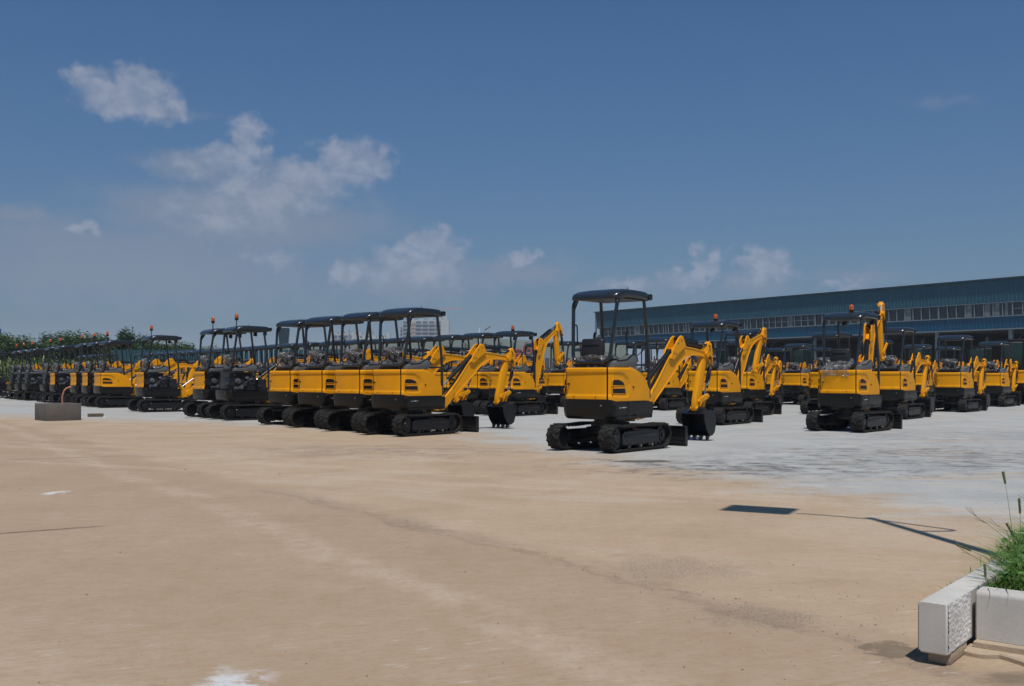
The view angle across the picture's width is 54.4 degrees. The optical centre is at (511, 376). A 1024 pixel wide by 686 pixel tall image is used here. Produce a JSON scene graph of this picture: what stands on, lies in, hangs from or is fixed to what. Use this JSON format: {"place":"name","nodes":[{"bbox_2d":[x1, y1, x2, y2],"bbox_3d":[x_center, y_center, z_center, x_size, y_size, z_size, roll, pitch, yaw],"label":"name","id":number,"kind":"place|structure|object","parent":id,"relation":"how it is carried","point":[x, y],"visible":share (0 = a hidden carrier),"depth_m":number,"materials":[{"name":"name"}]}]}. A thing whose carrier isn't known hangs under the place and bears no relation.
{"place":"outdoors","nodes":[
{"label":"outdoors","id":0,"kind":"place"},
{"bbox_2d":[278,328,289,343],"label":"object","id":1,"kind":"object","parent":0,"point":[283,334],"visible":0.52,"depth_m":159.28,"materials":[{"name":"clear glass"}]},
{"bbox_2d":[334,329,351,340],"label":"apartment block","id":2,"kind":"structure","parent":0,"point":[347,336],"depth_m":700.00,"materials":[{"name":"white concrete"}]},
{"bbox_2d":[352,330,372,337],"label":"apartment block","id":3,"kind":"structure","parent":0,"point":[360,334],"depth_m":764.50,"materials":[{"name":"white"}]},
{"bbox_2d":[352,333,390,339],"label":"apartment block","id":4,"kind":"structure","parent":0,"point":[387,335],"depth_m":723.10,"materials":[{"name":"white"}]},
{"bbox_2d":[402,316,449,337],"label":"apartment block","id":5,"kind":"structure","parent":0,"point":[420,327],"depth_m":900.00,"materials":[{"name":"grey concrete"}]},
{"bbox_2d":[283,338,625,372],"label":"factory hall","id":6,"kind":"structure","parent":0,"point":[521,344],"depth_m":112.87,"materials":[{"name":"grey"}]},
{"bbox_2d":[454,358,618,369],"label":"window","id":7,"kind":"structure","parent":6,"relation":"in","point":[546,359],"depth_m":113.01,"materials":[{"name":"blue"}]},
{"bbox_2d":[0,388,1023,685],"bbox_3d":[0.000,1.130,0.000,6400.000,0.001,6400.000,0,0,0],"label":"ground","id":8,"kind":"structure","parent":0,"point":[304,556],"depth_m":6.48,"materials":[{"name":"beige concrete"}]},
{"bbox_2d":[0,352,55,397],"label":"mini excavator","id":9,"kind":"object","parent":8,"relation":"on","point":[3,384],"visible":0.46,"depth_m":53.10,"materials":[{"name":"black metal"}]},
{"bbox_2d":[2,344,72,398],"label":"mini excavator","id":10,"kind":"object","parent":8,"relation":"on","point":[13,377],"visible":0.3,"depth_m":50.21,"materials":[{"name":"yellow paint"}]},
{"bbox_2d":[9,343,96,399],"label":"mini excavator","id":11,"kind":"object","parent":8,"relation":"on","point":[20,378],"visible":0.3,"depth_m":48.66,"materials":[{"name":"yellow paint"}]},
{"bbox_2d":[16,342,96,400],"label":"mini excavator","id":12,"kind":"object","parent":8,"relation":"on","point":[33,379],"visible":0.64,"depth_m":47.09,"materials":[{"name":"yellow paint"}]},
{"bbox_2d":[35,403,80,420],"bbox_3d":[-11.828,0.910,25.941,0.860,0.440,0.950,0,0,-42],"label":"concrete box","id":13,"kind":"object","parent":8,"relation":"on","point":[57,411],"visible":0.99,"depth_m":25.59,"materials":[{"name":"grey concrete"}]},
{"bbox_2d":[34,339,132,401],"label":"mini excavator","id":14,"kind":"object","parent":8,"relation":"on","point":[46,380],"visible":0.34,"depth_m":43.90,"materials":[{"name":"black metal"}]},
{"bbox_2d":[43,338,135,402],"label":"mini excavator","id":15,"kind":"object","parent":8,"relation":"on","point":[60,380],"visible":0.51,"depth_m":42.28,"materials":[{"name":"yellow paint"}]},
{"bbox_2d":[87,413,103,416],"bbox_3d":[-11.750,1.080,28.100,0.420,0.090,0.100,0,0,-22],"label":"timber block","id":16,"kind":"object","parent":8,"relation":"on","point":[95,414],"depth_m":28.05,"materials":[{"name":"brown wood"}]},
{"bbox_2d":[95,354,127,374],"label":"mini excavator","id":17,"kind":"object","parent":8,"relation":"on","point":[111,355],"visible":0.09,"depth_m":58.35,"materials":[{"name":"yellow paint"}]},
{"bbox_2d":[63,335,170,404],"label":"mini excavator","id":18,"kind":"object","parent":8,"relation":"on","point":[76,380],"visible":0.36,"depth_m":39.33,"materials":[{"name":"yellow paint"}]},
{"bbox_2d":[74,333,186,406],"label":"mini excavator","id":19,"kind":"object","parent":8,"relation":"on","point":[87,382],"visible":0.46,"depth_m":37.89,"materials":[{"name":"black metal"}]},
{"bbox_2d":[86,331,200,407],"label":"mini excavator","id":20,"kind":"object","parent":8,"relation":"on","point":[114,384],"visible":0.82,"depth_m":36.42,"materials":[{"name":"yellow metal"}]},
{"bbox_2d":[168,351,195,397],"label":"mini excavator","id":21,"kind":"object","parent":8,"relation":"on","point":[179,352],"visible":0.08,"depth_m":51.99,"materials":[{"name":"yellow paint"}]},
{"bbox_2d":[127,325,253,411],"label":"mini excavator","id":22,"kind":"object","parent":8,"relation":"on","point":[155,385],"visible":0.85,"depth_m":32.05,"materials":[{"name":"yellow paint"}]},
{"bbox_2d":[179,350,204,387],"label":"mini excavator","id":23,"kind":"object","parent":8,"relation":"on","point":[184,381],"visible":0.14,"depth_m":50.74,"materials":[{"name":"yellow paint"}]},
{"bbox_2d":[188,350,214,384],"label":"mini excavator","id":24,"kind":"object","parent":8,"relation":"on","point":[193,353],"visible":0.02,"depth_m":49.86,"materials":[{"name":"yellow paint"}]},
{"bbox_2d":[200,349,256,367],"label":"mini excavator","id":25,"kind":"object","parent":8,"relation":"on","point":[205,351],"visible":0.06,"depth_m":48.82,"materials":[{"name":"yellow paint"}]},
{"bbox_2d":[113,348,384,373],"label":"sheet fence","id":26,"kind":"object","parent":8,"relation":"on","point":[133,352],"visible":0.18,"depth_m":83.52,"materials":[{"name":"teal metal"}]},
{"bbox_2d":[236,347,262,361],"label":"mini excavator","id":27,"kind":"object","parent":8,"relation":"on","point":[238,349],"visible":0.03,"depth_m":44.53,"materials":[{"name":"yellow paint"}]},
{"bbox_2d":[183,317,320,417],"bbox_3d":[-7.227,-0.258,28.656,4.140,2.776,1.184,0,0,-40],"label":"mini excavator","id":28,"kind":"object","parent":8,"relation":"on","point":[206,380],"visible":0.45,"depth_m":27.45,"materials":[{"name":"black metal"}]},
{"bbox_2d":[226,347,278,367],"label":"mini excavator","id":29,"kind":"object","parent":8,"relation":"on","point":[230,349],"visible":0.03,"depth_m":45.63,"materials":[{"name":"yellow paint"}]},
{"bbox_2d":[244,346,272,401],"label":"mini excavator","id":30,"kind":"object","parent":8,"relation":"on","point":[248,348],"visible":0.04,"depth_m":43.44,"materials":[{"name":"yellow paint"}]},
{"bbox_2d":[253,345,285,401],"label":"mini excavator","id":31,"kind":"object","parent":8,"relation":"on","point":[261,365],"visible":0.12,"depth_m":42.08,"materials":[{"name":"yellow paint"}]},
{"bbox_2d":[255,344,293,403],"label":"mini excavator","id":32,"kind":"object","parent":8,"relation":"on","point":[268,347],"visible":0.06,"depth_m":41.02,"materials":[{"name":"black metal"}]},
{"bbox_2d":[205,313,349,419],"bbox_3d":[-6.137,-0.258,27.162,4.140,2.776,1.184,0,0,-39],"label":"mini excavator","id":33,"kind":"object","parent":8,"relation":"on","point":[245,391],"visible":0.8,"depth_m":26.07,"materials":[{"name":"black metal"}]},
{"bbox_2d":[269,343,346,404],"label":"mini excavator","id":34,"kind":"object","parent":8,"relation":"on","point":[291,345],"visible":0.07,"depth_m":39.95,"materials":[{"name":"black metal"}]},
{"bbox_2d":[296,341,325,357],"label":"mini excavator","id":35,"kind":"object","parent":8,"relation":"on","point":[314,344],"visible":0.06,"depth_m":38.70,"materials":[{"name":"yellow paint"}]},
{"bbox_2d":[256,319,397,424],"bbox_3d":[-4.215,-0.120,24.535,1.184,2.500,4.139,0,0,40],"label":"mini excavator","id":36,"kind":"object","parent":8,"relation":"on","point":[284,383],"visible":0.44,"depth_m":23.22,"materials":[{"name":"yellow metal"}]},
{"bbox_2d":[319,340,353,359],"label":"mini excavator","id":37,"kind":"object","parent":8,"relation":"on","point":[337,343],"visible":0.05,"depth_m":37.37,"materials":[{"name":"yellow paint"}]},
{"bbox_2d":[285,315,431,428],"bbox_3d":[-3.283,-0.120,23.257,1.184,2.500,4.140,0,0,38],"label":"mini excavator","id":38,"kind":"object","parent":8,"relation":"on","point":[316,384],"visible":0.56,"depth_m":21.89,"materials":[{"name":"yellow paint"}]},
{"bbox_2d":[344,340,376,355],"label":"mini excavator","id":39,"kind":"object","parent":8,"relation":"on","point":[362,342],"visible":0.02,"depth_m":36.15,"materials":[{"name":"yellow paint"}]},
{"bbox_2d":[367,338,396,356],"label":"mini excavator","id":40,"kind":"object","parent":8,"relation":"on","point":[375,341],"visible":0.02,"depth_m":35.06,"materials":[{"name":"yellow paint"}]},
{"bbox_2d":[320,312,474,431],"bbox_3d":[-2.210,-0.120,21.819,1.184,2.500,4.140,0,0,40],"label":"mini excavator","id":41,"kind":"object","parent":8,"relation":"on","point":[353,382],"visible":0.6,"depth_m":20.57,"materials":[{"name":"yellow paint"}]},
{"bbox_2d":[385,337,457,366],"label":"mini excavator","id":42,"kind":"object","parent":8,"relation":"on","point":[394,340],"visible":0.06,"depth_m":34.29,"materials":[{"name":"black metal"}]},
{"bbox_2d":[357,306,515,435],"bbox_3d":[-1.250,-0.120,20.527,1.184,2.500,4.140,0,0,39],"label":"mini excavator","id":43,"kind":"object","parent":8,"relation":"on","point":[405,389],"visible":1,"depth_m":19.40,"materials":[{"name":"yellow metal"}]},
{"bbox_2d":[407,336,485,398],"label":"mini excavator","id":44,"kind":"object","parent":8,"relation":"on","point":[425,339],"visible":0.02,"depth_m":33.02,"materials":[{"name":"yellow paint"}]},
{"bbox_2d":[433,334,510,412],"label":"mini excavator","id":45,"kind":"object","parent":8,"relation":"on","point":[448,371],"visible":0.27,"depth_m":31.50,"materials":[{"name":"yellow paint"}]},
{"bbox_2d":[451,332,544,413],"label":"mini excavator","id":46,"kind":"object","parent":8,"relation":"on","point":[479,387],"visible":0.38,"depth_m":30.14,"materials":[{"name":"yellow paint"}]},
{"bbox_2d":[479,322,564,415],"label":"mini excavator","id":47,"kind":"object","parent":8,"relation":"on","point":[523,385],"visible":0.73,"depth_m":29.14,"materials":[{"name":"yellow metal"}]},
{"bbox_2d":[522,343,574,404],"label":"mini excavator","id":48,"kind":"object","parent":8,"relation":"on","point":[543,390],"visible":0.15,"depth_m":39.17,"materials":[{"name":"yellow paint"}]},
{"bbox_2d":[545,341,581,406],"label":"mini excavator","id":49,"kind":"object","parent":8,"relation":"on","point":[556,378],"visible":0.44,"depth_m":37.39,"materials":[{"name":"yellow paint"}]},
{"bbox_2d":[546,287,715,452],"bbox_3d":[2.288,-0.120,16.450,1.184,2.500,4.140,0,0,40],"label":"mini excavator","id":50,"kind":"object","parent":8,"relation":"on","point":[606,394],"visible":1,"depth_m":15.29,"materials":[{"name":"yellow metal"}]},
{"bbox_2d":[615,340,671,397],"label":"mini excavator","id":51,"kind":"object","parent":8,"relation":"on","point":[634,343],"visible":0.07,"depth_m":36.72,"materials":[{"name":"black metal"}]},
{"bbox_2d":[641,344,687,397],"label":"mini excavator","id":52,"kind":"object","parent":8,"relation":"on","point":[661,346],"visible":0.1,"depth_m":43.00,"materials":[{"name":"yellow paint"}]},
{"bbox_2d":[642,336,696,409],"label":"mini excavator","id":53,"kind":"object","parent":8,"relation":"on","point":[664,399],"visible":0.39,"depth_m":33.76,"materials":[{"name":"yellow metal"}]},
{"bbox_2d":[712,348,726,365],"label":"mini excavator","id":54,"kind":"object","parent":8,"relation":"on","point":[715,350],"visible":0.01,"depth_m":53.23,"materials":[{"name":"paint"}]},
{"bbox_2d":[676,314,766,424],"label":"mini excavator","id":55,"kind":"object","parent":8,"relation":"on","point":[723,390],"visible":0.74,"depth_m":23.76,"materials":[{"name":"yellow metal"}]},
{"bbox_2d":[724,330,781,414],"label":"mini excavator","id":56,"kind":"object","parent":8,"relation":"on","point":[752,387],"visible":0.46,"depth_m":29.06,"materials":[{"name":"yellow metal"}]},
{"bbox_2d":[727,341,783,402],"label":"mini excavator","id":57,"kind":"object","parent":8,"relation":"on","point":[729,343],"visible":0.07,"depth_m":39.01,"materials":[{"name":"yellow paint"}]},
{"bbox_2d":[746,347,788,393],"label":"mini excavator","id":58,"kind":"object","parent":8,"relation":"on","point":[751,359],"visible":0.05,"depth_m":51.70,"materials":[{"name":"yellow paint"}]},
{"bbox_2d":[765,348,810,396],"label":"mini excavator","id":59,"kind":"object","parent":8,"relation":"on","point":[768,379],"visible":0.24,"depth_m":46.20,"materials":[{"name":"yellow paint"}]},
{"bbox_2d":[782,343,817,404],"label":"mini excavator","id":60,"kind":"object","parent":8,"relation":"on","point":[795,381],"visible":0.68,"depth_m":40.08,"materials":[{"name":"yellow paint"}]},
{"bbox_2d":[789,348,830,365],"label":"mini excavator","id":61,"kind":"object","parent":8,"relation":"on","point":[798,352],"visible":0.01,"depth_m":51.63,"materials":[{"name":"paint"}]},
{"bbox_2d":[806,347,830,370],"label":"mini excavator","id":62,"kind":"object","parent":8,"relation":"on","point":[816,349],"visible":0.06,"depth_m":45.82,"materials":[{"name":"yellow paint"}]},
{"bbox_2d":[800,332,883,413],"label":"mini excavator","id":63,"kind":"object","parent":8,"relation":"on","point":[805,406],"visible":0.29,"depth_m":29.95,"materials":[{"name":"yellow metal"}]},
{"bbox_2d":[806,302,901,432],"bbox_3d":[7.604,-0.287,21.480,1.184,2.834,3.291,0,0,41],"label":"mini excavator","id":64,"kind":"object","parent":8,"relation":"on","point":[848,389],"visible":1,"depth_m":20.60,"materials":[{"name":"yellow metal"}]},
{"bbox_2d":[860,339,913,402],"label":"mini excavator","id":65,"kind":"object","parent":8,"relation":"on","point":[890,342],"visible":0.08,"depth_m":36.28,"materials":[{"name":"yellow paint"}]},
{"bbox_2d":[865,326,934,418],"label":"mini excavator","id":66,"kind":"object","parent":8,"relation":"on","point":[897,388],"visible":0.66,"depth_m":26.76,"materials":[{"name":"yellow paint"}]},
{"bbox_2d":[904,344,945,401],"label":"mini excavator","id":67,"kind":"object","parent":8,"relation":"on","point":[934,366],"visible":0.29,"depth_m":41.28,"materials":[{"name":"yellow paint"}]},
{"bbox_2d":[907,348,942,393],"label":"mini excavator","id":68,"kind":"object","parent":8,"relation":"on","point":[921,351],"visible":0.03,"depth_m":52.28,"materials":[{"name":"yellow paint"}]},
{"bbox_2d":[929,346,971,398],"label":"mini excavator","id":69,"kind":"object","parent":8,"relation":"on","point":[952,348],"visible":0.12,"depth_m":44.40,"materials":[{"name":"yellow paint"}]},
{"bbox_2d":[934,335,989,411],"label":"mini excavator","id":70,"kind":"object","parent":8,"relation":"on","point":[954,384],"visible":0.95,"depth_m":32.12,"materials":[{"name":"yellow paint"}]},
{"bbox_2d":[918,564,1006,664],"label":"kerb","id":71,"kind":"structure","parent":8,"relation":"on","point":[946,623],"depth_m":3.93,"materials":[{"name":"concrete"}]},
{"bbox_2d":[968,346,1001,393],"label":"mini excavator","id":72,"kind":"object","parent":8,"relation":"on","point":[988,353],"visible":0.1,"depth_m":52.18,"materials":[{"name":"yellow paint"}]},
{"bbox_2d":[963,639,1023,666],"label":"mortar bed","id":73,"kind":"object","parent":8,"relation":"on","point":[986,649],"visible":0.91,"depth_m":4.00,"materials":[{"name":"beige concrete"}]},
{"bbox_2d":[976,586,1023,645],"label":"kerb","id":74,"kind":"structure","parent":73,"relation":"on","point":[1000,615],"depth_m":4.05,"materials":[{"name":"concrete"}]},
{"bbox_2d":[971,341,1021,406],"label":"mini excavator","id":75,"kind":"object","parent":8,"relation":"on","point":[997,383],"visible":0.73,"depth_m":37.66,"materials":[{"name":"yellow paint"}]},
{"bbox_2d":[987,550,1014,566],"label":"kerb","id":76,"kind":"structure","parent":8,"relation":"on","point":[992,562],"depth_m":4.72,"materials":[{"name":"concrete"}]},
{"bbox_2d":[1002,339,1023,402],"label":"mini excavator","id":77,"kind":"object","parent":8,"relation":"on","point":[1016,349],"visible":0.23,"depth_m":40.52,"materials":[{"name":"yellow metal"}]},
{"bbox_2d":[0,0,1023,369],"label":"sky","id":78,"kind":"structure","parent":0,"point":[170,166],"materials":[{"name":"blue"}]},
{"bbox_2d":[594,276,1023,371],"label":"warehouse","id":79,"kind":"structure","parent":0,"point":[984,310],"depth_m":94.00,"materials":[{"name":"blue metal"}]},
{"bbox_2d":[599,326,634,336],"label":"window","id":80,"kind":"structure","parent":79,"relation":"in","point":[621,330],"depth_m":117.40,"materials":[{"name":"grey glass"}]},
{"bbox_2d":[635,324,672,334],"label":"window","id":81,"kind":"structure","parent":79,"relation":"in","point":[659,328],"depth_m":112.49,"materials":[{"name":"grey glass"}]},
{"bbox_2d":[673,322,715,332],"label":"window","id":82,"kind":"structure","parent":79,"relation":"in","point":[677,327],"depth_m":108.68,"materials":[{"name":"grey glass"}]},
{"bbox_2d":[716,318,762,330],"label":"window","id":83,"kind":"structure","parent":79,"relation":"in","point":[755,323],"depth_m":101.08,"materials":[{"name":"grey glass"}]},
{"bbox_2d":[763,314,814,327],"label":"window","id":84,"kind":"structure","parent":79,"relation":"in","point":[803,320],"depth_m":96.90,"materials":[{"name":"grey glass"}]},
{"bbox_2d":[815,311,872,325],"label":"window","id":85,"kind":"structure","parent":79,"relation":"in","point":[818,318],"depth_m":93.17,"materials":[{"name":"grey glass"}]},
{"bbox_2d":[873,307,937,321],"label":"window","id":86,"kind":"structure","parent":79,"relation":"in","point":[930,313],"depth_m":85.98,"materials":[{"name":"grey glass"}]},
{"bbox_2d":[938,302,1011,318],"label":"window","id":87,"kind":"structure","parent":79,"relation":"in","point":[995,309],"depth_m":81.24,"materials":[{"name":"grey glass"}]},
{"bbox_2d":[1012,301,1023,314],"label":"window","id":88,"kind":"structure","parent":79,"relation":"in","point":[1017,307],"depth_m":78.38,"materials":[{"name":"grey glass"}]},
{"bbox_2d":[939,508,1023,590],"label":"grass","id":89,"kind":"structure","parent":0,"point":[1016,580],"depth_m":4.51,"materials":[{"name":"green plant"}]},
{"label":"field","id":90,"kind":"structure","parent":0,"visible":0},
{"bbox_2d":[0,332,18,360],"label":"tree","id":91,"kind":"object","parent":90,"relation":"on","point":[1,339],"visible":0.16,"depth_m":108.17,"materials":[{"name":"green plant"}]},
{"bbox_2d":[0,333,41,367],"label":"tree","id":92,"kind":"object","parent":90,"relation":"on","point":[8,346],"visible":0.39,"depth_m":105.11,"materials":[{"name":"green plant"}]},
{"bbox_2d":[37,331,60,362],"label":"tree","id":93,"kind":"object","parent":90,"relation":"on","point":[44,337],"visible":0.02,"depth_m":115.37,"materials":[{"name":"green plant"}]},
{"bbox_2d":[33,338,67,363],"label":"tree","id":94,"kind":"object","parent":90,"relation":"on","point":[44,344],"visible":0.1,"depth_m":107.41,"materials":[{"name":"green plant"}]},
{"bbox_2d":[0,355,122,381],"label":"tall crop","id":95,"kind":"object","parent":90,"relation":"on","point":[8,366],"visible":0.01,"depth_m":85.98,"materials":[{"name":"green plant"}]},
{"bbox_2d":[42,329,93,364],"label":"tree","id":96,"kind":"object","parent":90,"relation":"on","point":[67,339],"visible":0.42,"depth_m":104.91,"materials":[{"name":"green plant"}]},
{"bbox_2d":[73,331,116,361],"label":"tree","id":97,"kind":"object","parent":90,"relation":"on","point":[97,340],"visible":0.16,"depth_m":107.69,"materials":[{"name":"green plant"}]},
{"bbox_2d":[92,326,143,361],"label":"tree","id":98,"kind":"object","parent":90,"relation":"on","point":[127,336],"visible":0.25,"depth_m":110.73,"materials":[{"name":"green plant"}]},
{"bbox_2d":[130,332,154,362],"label":"tree","id":99,"kind":"object","parent":90,"relation":"on","point":[146,345],"visible":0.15,"depth_m":118.18,"materials":[{"name":"green plant"}]},
{"bbox_2d":[136,340,171,360],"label":"tree","id":100,"kind":"object","parent":90,"relation":"on","point":[157,345],"visible":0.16,"depth_m":121.29,"materials":[{"name":"green plant"}]},
{"bbox_2d":[170,340,195,356],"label":"tree","id":101,"kind":"object","parent":90,"relation":"on","point":[186,347],"visible":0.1,"depth_m":125.82,"materials":[{"name":"green plant"}]},
{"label":"soil","id":102,"kind":"structure","parent":0,"visible":0},
{"bbox_2d":[954,539,1018,584],"bbox_3d":[2.051,0.820,4.301,0.327,0.221,0.170,0,0,23],"label":"grass stalk","id":103,"kind":"object","parent":102,"relation":"on","point":[976,558],"depth_m":4.32,"materials":[{"name":"plant"}]},
{"bbox_2d":[957,544,1017,577],"bbox_3d":[2.238,0.844,4.512,0.423,0.173,0.038,0,0,11],"label":"grass stalk","id":104,"kind":"object","parent":102,"relation":"on","point":[968,549],"depth_m":4.53,"materials":[{"name":"green plant"}]},
{"bbox_2d":[971,471,1015,570],"bbox_3d":[2.086,0.669,4.357,0.127,0.522,0.176,0,0,-22],"label":"grass stalk","id":105,"kind":"object","parent":102,"relation":"on","point":[1004,478],"depth_m":4.33,"materials":[{"name":"green plant"}]},
{"bbox_2d":[1011,498,1021,569],"bbox_3d":[2.177,0.723,4.232,0.210,0.414,0.110,0,0,0],"label":"grass stalk","id":106,"kind":"object","parent":102,"relation":"on","point":[1019,505],"depth_m":4.27,"materials":[{"name":"green plant"}]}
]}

